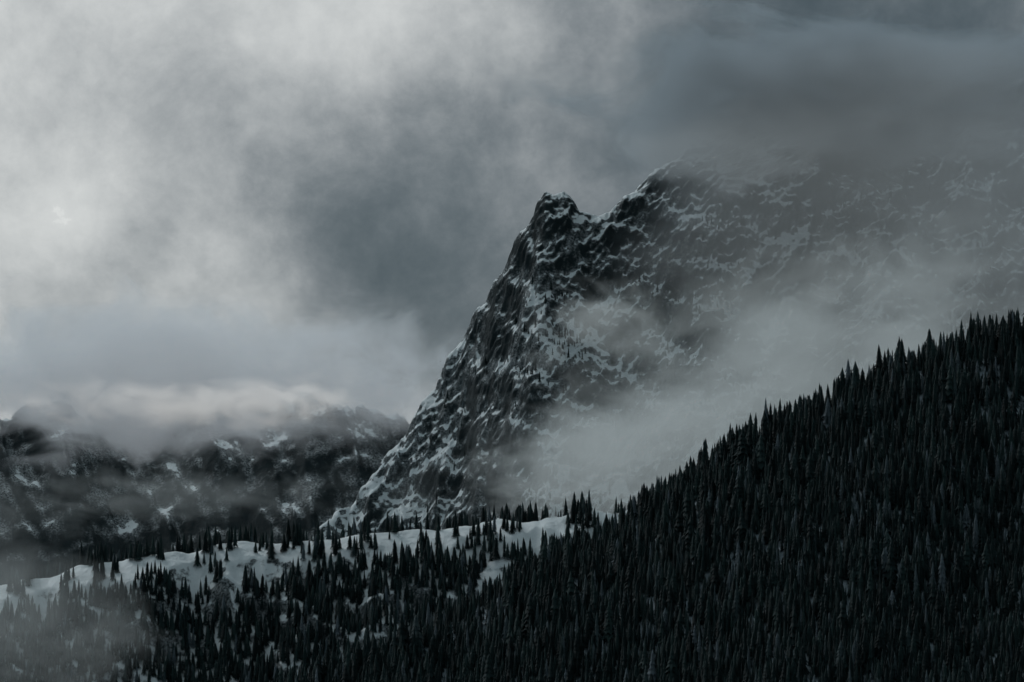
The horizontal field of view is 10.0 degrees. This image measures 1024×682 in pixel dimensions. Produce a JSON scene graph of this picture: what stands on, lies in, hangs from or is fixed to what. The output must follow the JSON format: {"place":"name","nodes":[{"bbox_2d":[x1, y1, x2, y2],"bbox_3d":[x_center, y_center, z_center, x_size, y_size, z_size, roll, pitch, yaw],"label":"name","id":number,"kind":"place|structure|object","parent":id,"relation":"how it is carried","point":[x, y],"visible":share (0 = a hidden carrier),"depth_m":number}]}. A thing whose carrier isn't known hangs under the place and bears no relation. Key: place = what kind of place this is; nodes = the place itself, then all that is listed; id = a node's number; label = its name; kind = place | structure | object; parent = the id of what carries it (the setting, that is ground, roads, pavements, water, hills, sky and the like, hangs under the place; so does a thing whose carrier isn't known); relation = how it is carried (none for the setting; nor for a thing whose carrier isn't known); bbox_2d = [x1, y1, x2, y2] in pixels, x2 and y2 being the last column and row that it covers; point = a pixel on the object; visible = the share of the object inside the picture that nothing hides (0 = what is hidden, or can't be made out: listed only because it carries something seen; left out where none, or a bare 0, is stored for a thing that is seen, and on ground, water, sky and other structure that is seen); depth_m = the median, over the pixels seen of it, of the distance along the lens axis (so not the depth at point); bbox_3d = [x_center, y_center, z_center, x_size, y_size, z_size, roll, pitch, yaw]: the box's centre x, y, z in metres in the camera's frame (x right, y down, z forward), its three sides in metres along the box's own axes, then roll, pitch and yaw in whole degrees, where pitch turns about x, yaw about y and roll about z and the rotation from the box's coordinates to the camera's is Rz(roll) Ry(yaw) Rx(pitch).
{"place":"outdoors","nodes":[
{"label":"outdoors","id":0,"kind":"place"},
{"bbox_2d":[0,390,409,583],"bbox_3d":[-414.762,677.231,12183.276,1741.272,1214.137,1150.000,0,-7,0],"label":"mountain terrain","id":1,"kind":"structure","parent":0,"point":[71,480],"depth_m":12384.10},
{"bbox_2d":[0,511,626,681],"bbox_3d":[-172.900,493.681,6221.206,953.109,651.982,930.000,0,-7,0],"label":"snowy hillside","id":2,"kind":"structure","parent":0,"point":[179,565],"depth_m":6166.28},
{"bbox_2d":[0,491,640,681],"bbox_3d":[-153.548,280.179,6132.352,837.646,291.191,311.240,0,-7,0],"label":"conifer trees","id":3,"kind":"object","parent":2,"relation":"on","point":[454,569],"visible":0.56,"depth_m":6131.97},
{"bbox_2d":[0,0,1023,423],"label":"sky","id":4,"kind":"structure","parent":0,"point":[202,201]},
{"bbox_2d":[319,78,1023,539],"bbox_3d":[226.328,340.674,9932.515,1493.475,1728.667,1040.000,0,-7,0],"label":"mountain","id":5,"kind":"structure","parent":0,"point":[911,148],"depth_m":9973.23},
{"bbox_2d":[411,165,1003,529],"bbox_3d":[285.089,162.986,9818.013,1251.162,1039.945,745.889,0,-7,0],"label":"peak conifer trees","id":6,"kind":"object","parent":5,"relation":"on","point":[743,223],"visible":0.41,"depth_m":9912.38},
{"bbox_2d":[386,349,1023,681],"bbox_3d":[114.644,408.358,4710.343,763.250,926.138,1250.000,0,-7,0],"label":"ridge","id":7,"kind":"structure","parent":0,"point":[949,405],"depth_m":4856.68},
{"bbox_2d":[264,309,1023,681],"bbox_3d":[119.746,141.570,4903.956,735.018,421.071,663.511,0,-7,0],"label":"ridge conifer forest","id":8,"kind":"object","parent":7,"relation":"on","point":[556,615],"visible":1,"depth_m":4869.58}
]}

